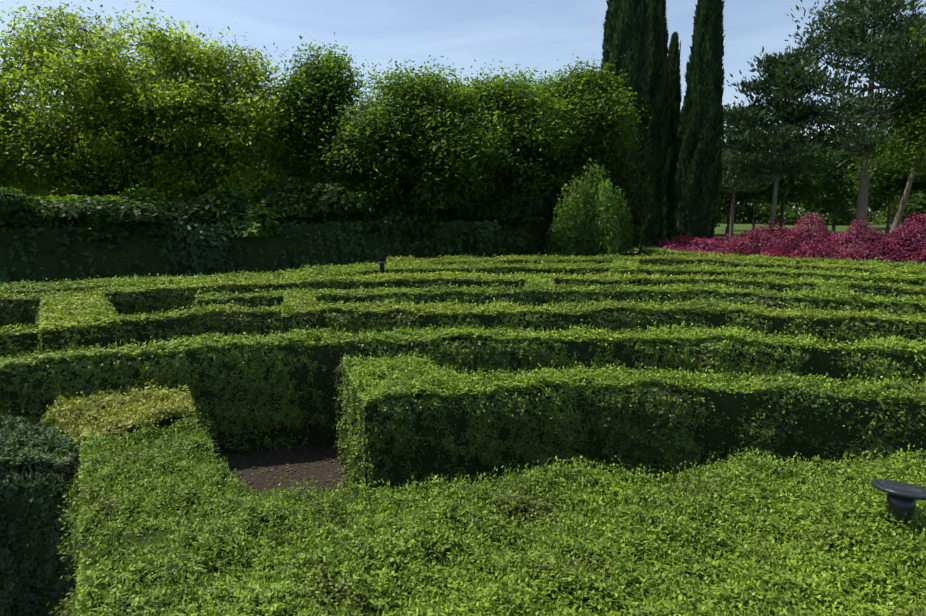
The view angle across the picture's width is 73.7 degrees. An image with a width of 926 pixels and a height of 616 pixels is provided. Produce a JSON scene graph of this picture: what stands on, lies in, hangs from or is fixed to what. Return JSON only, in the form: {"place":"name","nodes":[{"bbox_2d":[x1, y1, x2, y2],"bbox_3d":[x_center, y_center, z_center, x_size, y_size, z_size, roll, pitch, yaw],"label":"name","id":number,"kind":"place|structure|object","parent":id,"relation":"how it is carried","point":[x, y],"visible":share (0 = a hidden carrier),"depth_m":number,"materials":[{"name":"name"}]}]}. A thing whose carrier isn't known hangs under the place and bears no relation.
{"place":"outdoors","nodes":[
{"label":"outdoors","id":0,"kind":"place"},
{"bbox_2d":[0,0,925,141],"label":"sky","id":1,"kind":"structure","parent":0,"point":[531,34],"materials":[{"name":"blue"}]},
{"bbox_2d":[216,216,925,501],"bbox_3d":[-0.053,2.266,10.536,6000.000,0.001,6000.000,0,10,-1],"label":"ground","id":2,"kind":"structure","parent":0,"point":[302,454],"depth_m":9.60,"materials":[{"name":"soil"}]},
{"bbox_2d":[0,290,41,329],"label":"hedge","id":3,"kind":"object","parent":2,"relation":"on","point":[15,297],"depth_m":14.02,"materials":[{"name":"green plant"}]},
{"bbox_2d":[0,408,80,615],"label":"hedge","id":4,"kind":"object","parent":2,"relation":"on","point":[28,433],"depth_m":5.36,"materials":[{"name":"green plant"}]},
{"bbox_2d":[0,45,83,196],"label":"ash tree","id":5,"kind":"object","parent":2,"relation":"on","point":[9,178],"depth_m":26.46,"materials":[{"name":"green plant"}]},
{"bbox_2d":[32,287,128,354],"bbox_3d":[-8.230,0.767,13.253,1.588,2.118,5.398,-7,12,-34],"label":"hedge","id":6,"kind":"object","parent":2,"relation":"on","point":[96,300],"depth_m":11.41,"materials":[{"name":"green plant"}]},
{"bbox_2d":[0,97,160,224],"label":"ash tree","id":7,"kind":"object","parent":2,"relation":"on","point":[81,186],"depth_m":26.81,"materials":[{"name":"green plant"}]},
{"bbox_2d":[41,380,214,452],"bbox_3d":[-3.685,1.917,6.782,2.087,2.039,1.716,0,10,-1],"label":"box hedge","id":8,"kind":"object","parent":2,"relation":"on","point":[145,404],"depth_m":6.59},
{"bbox_2d":[0,0,264,204],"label":"ash tree","id":9,"kind":"object","parent":2,"relation":"on","point":[91,84],"depth_m":26.97,"materials":[{"name":"green plant"}]},
{"bbox_2d":[64,16,313,200],"bbox_3d":[-12.342,-7.262,30.100,11.853,12.139,10.772,0,10,-1],"label":"ash tree","id":10,"kind":"object","parent":2,"relation":"on","point":[209,104],"depth_m":27.36,"materials":[{"name":"green plant"}]},
{"bbox_2d":[0,205,553,287],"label":"tall laurel hedge","id":11,"kind":"object","parent":2,"relation":"on","point":[218,263],"depth_m":24.90,"materials":[{"name":"green plant"}]},
{"bbox_2d":[0,176,565,244],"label":"laurel hedge top","id":12,"kind":"object","parent":11,"relation":"attached to","point":[16,209],"visible":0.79,"depth_m":25.69,"materials":[{"name":"green plant"}]},
{"bbox_2d":[216,445,346,500],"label":"ground litter","id":13,"kind":"object","parent":2,"relation":"on","point":[333,453],"visible":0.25,"depth_m":9.46,"materials":[{"name":"brown plant"}]},
{"bbox_2d":[277,291,325,338],"bbox_3d":[-3.480,0.765,13.447,1.044,2.046,2.522,-3,10,-15],"label":"hedge","id":14,"kind":"object","parent":2,"relation":"on","point":[297,299],"depth_m":12.37,"materials":[{"name":"green plant"}]},
{"bbox_2d":[245,32,393,217],"bbox_3d":[-6.742,-7.187,30.056,7.655,11.870,6.666,0,10,-1],"label":"maple tree","id":15,"kind":"object","parent":2,"relation":"on","point":[308,78],"depth_m":28.62,"materials":[{"name":"green plant"}]},
{"bbox_2d":[330,352,401,429],"bbox_3d":[-1.536,1.479,10.316,1.337,1.725,1.226,0,10,-1],"label":"hedge","id":16,"kind":"object","parent":2,"relation":"on","point":[337,381],"depth_m":9.88,"materials":[{"name":"green plant"}]},
{"bbox_2d":[377,262,386,273],"bbox_3d":[-2.582,-0.529,19.842,0.300,1.914,0.300,0,10,-1],"label":"bollard","id":17,"kind":"object","parent":2,"relation":"on","point":[382,266],"visible":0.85,"depth_m":19.64,"materials":[{"name":"black metal"}]},
{"bbox_2d":[304,55,531,217],"bbox_3d":[-2.515,-6.449,29.344,10.529,10.728,9.123,0,10,-1],"label":"lime tree","id":18,"kind":"object","parent":2,"relation":"on","point":[411,161],"depth_m":27.21,"materials":[{"name":"green plant"}]},
{"bbox_2d":[0,321,925,454],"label":"hedge","id":19,"kind":"object","parent":2,"relation":"on","point":[238,413],"depth_m":10.01,"materials":[{"name":"green plant"}]},
{"bbox_2d":[0,295,925,359],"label":"hedge","id":20,"kind":"object","parent":2,"relation":"on","point":[597,307],"depth_m":12.63,"materials":[{"name":"green plant"}]},
{"bbox_2d":[0,260,925,294],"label":"hedge","id":21,"kind":"object","parent":2,"relation":"on","point":[64,286],"depth_m":19.54,"materials":[{"name":"green plant"}]},
{"bbox_2d":[0,70,925,239],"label":"tree line","id":22,"kind":"object","parent":2,"relation":"on","point":[846,212],"visible":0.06,"depth_m":98.43,"materials":[{"name":"green plant"}]},
{"bbox_2d":[46,408,925,615],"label":"hedge","id":23,"kind":"object","parent":2,"relation":"on","point":[370,520],"depth_m":4.07,"materials":[{"name":"green plant"}]},
{"bbox_2d":[99,270,925,315],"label":"hedge","id":24,"kind":"object","parent":2,"relation":"on","point":[322,280],"depth_m":17.26,"materials":[{"name":"green plant"}]},
{"bbox_2d":[439,58,601,210],"bbox_3d":[2.221,-6.783,31.278,9.663,10.742,8.227,0,10,-1],"label":"lime tree","id":25,"kind":"object","parent":2,"relation":"on","point":[513,101],"depth_m":29.24,"materials":[{"name":"green plant"}]},
{"bbox_2d":[399,138,654,258],"bbox_3d":[2.580,-5.674,31.435,14.510,6.664,8.783,0,10,-1],"label":"shrub","id":26,"kind":"object","parent":2,"relation":"on","point":[636,212],"visible":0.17,"depth_m":29.86,"materials":[{"name":"green plant"}]},
{"bbox_2d":[524,274,554,292],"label":"hedge","id":27,"kind":"object","parent":2,"relation":"on","point":[544,281],"visible":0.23,"depth_m":16.52,"materials":[{"name":"green plant"}]},
{"bbox_2d":[191,281,925,316],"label":"hedge","id":28,"kind":"object","parent":2,"relation":"on","point":[750,293],"depth_m":14.77,"materials":[{"name":"green plant"}]},
{"bbox_2d":[512,54,656,193],"bbox_3d":[5.618,-7.504,33.354,8.484,11.337,7.703,0,10,-1],"label":"lime tree","id":29,"kind":"object","parent":2,"relation":"on","point":[594,100],"depth_m":31.11,"materials":[{"name":"green plant"}]},
{"bbox_2d":[543,158,635,256],"bbox_3d":[5.755,-3.756,27.849,3.686,6.049,4.343,6,12,32],"label":"shrub","id":30,"kind":"object","parent":2,"relation":"on","point":[592,223],"visible":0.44,"depth_m":26.80,"materials":[{"name":"green plant"}]},
{"bbox_2d":[606,258,641,275],"bbox_3d":[5.558,-0.642,21.320,1.266,2.125,4.236,3,10,16],"label":"hedge","id":31,"kind":"object","parent":2,"relation":"on","point":[628,266],"depth_m":20.12,"materials":[{"name":"green plant"}]},
{"bbox_2d":[601,0,651,246],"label":"cypress","id":32,"kind":"object","parent":2,"relation":"on","point":[621,39],"depth_m":37.24,"materials":[{"name":"green plant"}]},
{"bbox_2d":[332,348,925,499],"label":"hedge","id":33,"kind":"object","parent":2,"relation":"on","point":[424,375],"depth_m":7.52,"materials":[{"name":"green plant"}]},
{"bbox_2d":[634,0,671,250],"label":"cypress","id":34,"kind":"object","parent":2,"relation":"on","point":[657,125],"depth_m":40.84,"materials":[{"name":"green plant"}]},
{"bbox_2d":[386,252,925,274],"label":"hedge","id":35,"kind":"object","parent":2,"relation":"on","point":[699,258],"depth_m":23.25,"materials":[{"name":"green plant"}]},
{"bbox_2d":[656,31,681,243],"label":"cypress","id":36,"kind":"object","parent":2,"relation":"on","point":[667,230],"depth_m":44.25,"materials":[{"name":"green plant"}]},
{"bbox_2d":[629,239,718,256],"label":"flowering shrubs","id":37,"kind":"object","parent":2,"relation":"on","point":[694,246],"visible":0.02,"depth_m":29.30,"materials":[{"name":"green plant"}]},
{"bbox_2d":[672,0,725,245],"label":"cypress","id":38,"kind":"object","parent":2,"relation":"on","point":[702,113],"depth_m":39.21,"materials":[{"name":"green plant"}]},
{"bbox_2d":[718,101,784,249],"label":"tree","id":39,"kind":"object","parent":2,"relation":"on","point":[730,180],"depth_m":48.14,"materials":[{"name":"green plant"}]},
{"bbox_2d":[717,139,796,239],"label":"tree","id":40,"kind":"object","parent":2,"relation":"on","point":[743,198],"depth_m":61.46,"materials":[{"name":"green plant"}]},
{"bbox_2d":[722,151,819,228],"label":"tree","id":41,"kind":"object","parent":2,"relation":"on","point":[754,216],"depth_m":79.87,"materials":[{"name":"green plant"}]},
{"bbox_2d":[640,246,925,269],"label":"hedge","id":42,"kind":"object","parent":2,"relation":"on","point":[762,256],"depth_m":23.93,"materials":[{"name":"plant"}]},
{"bbox_2d":[648,212,925,263],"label":"flowering shrubs","id":43,"kind":"object","parent":2,"relation":"on","point":[908,243],"visible":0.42,"depth_m":26.44,"materials":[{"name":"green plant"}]},
{"bbox_2d":[725,124,860,231],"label":"tree","id":44,"kind":"object","parent":2,"relation":"on","point":[795,185],"depth_m":63.92,"materials":[{"name":"green plant"}]},
{"bbox_2d":[721,46,865,248],"bbox_3d":[20.302,-9.838,39.827,9.056,13.693,9.478,0,10,-1],"label":"tree","id":45,"kind":"object","parent":2,"relation":"on","point":[769,85],"depth_m":38.22,"materials":[{"name":"green plant"}]},
{"bbox_2d":[738,0,925,231],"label":"tree","id":46,"kind":"object","parent":2,"relation":"on","point":[850,26],"depth_m":34.89,"materials":[{"name":"green plant"}]},
{"bbox_2d":[814,279,855,301],"bbox_3d":[9.155,0.402,15.437,1.075,2.100,2.974,5,11,26],"label":"hedge","id":47,"kind":"object","parent":2,"relation":"on","point":[835,286],"depth_m":15.59,"materials":[{"name":"green plant"}]},
{"bbox_2d":[788,125,906,233],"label":"tree","id":48,"kind":"object","parent":2,"relation":"on","point":[830,174],"depth_m":68.49,"materials":[{"name":"green plant"}]},
{"bbox_2d":[821,142,925,233],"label":"tree","id":49,"kind":"object","parent":2,"relation":"on","point":[876,187],"depth_m":63.05,"materials":[{"name":"green plant"}]},
{"bbox_2d":[829,188,919,227],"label":"tree","id":50,"kind":"object","parent":2,"relation":"on","point":[888,196],"depth_m":85.26,"materials":[{"name":"green plant"}]},
{"bbox_2d":[827,29,925,232],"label":"tree","id":51,"kind":"object","parent":2,"relation":"on","point":[899,214],"depth_m":41.63,"materials":[{"name":"green plant"}]},
{"bbox_2d":[842,15,925,181],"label":"tree","id":52,"kind":"object","parent":2,"relation":"on","point":[909,122],"depth_m":33.36,"materials":[{"name":"green plant"}]},
{"bbox_2d":[871,479,925,552],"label":"bollard","id":53,"kind":"object","parent":2,"relation":"on","point":[902,498],"visible":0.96,"depth_m":4.13,"materials":[{"name":"black plastic"}]}
]}

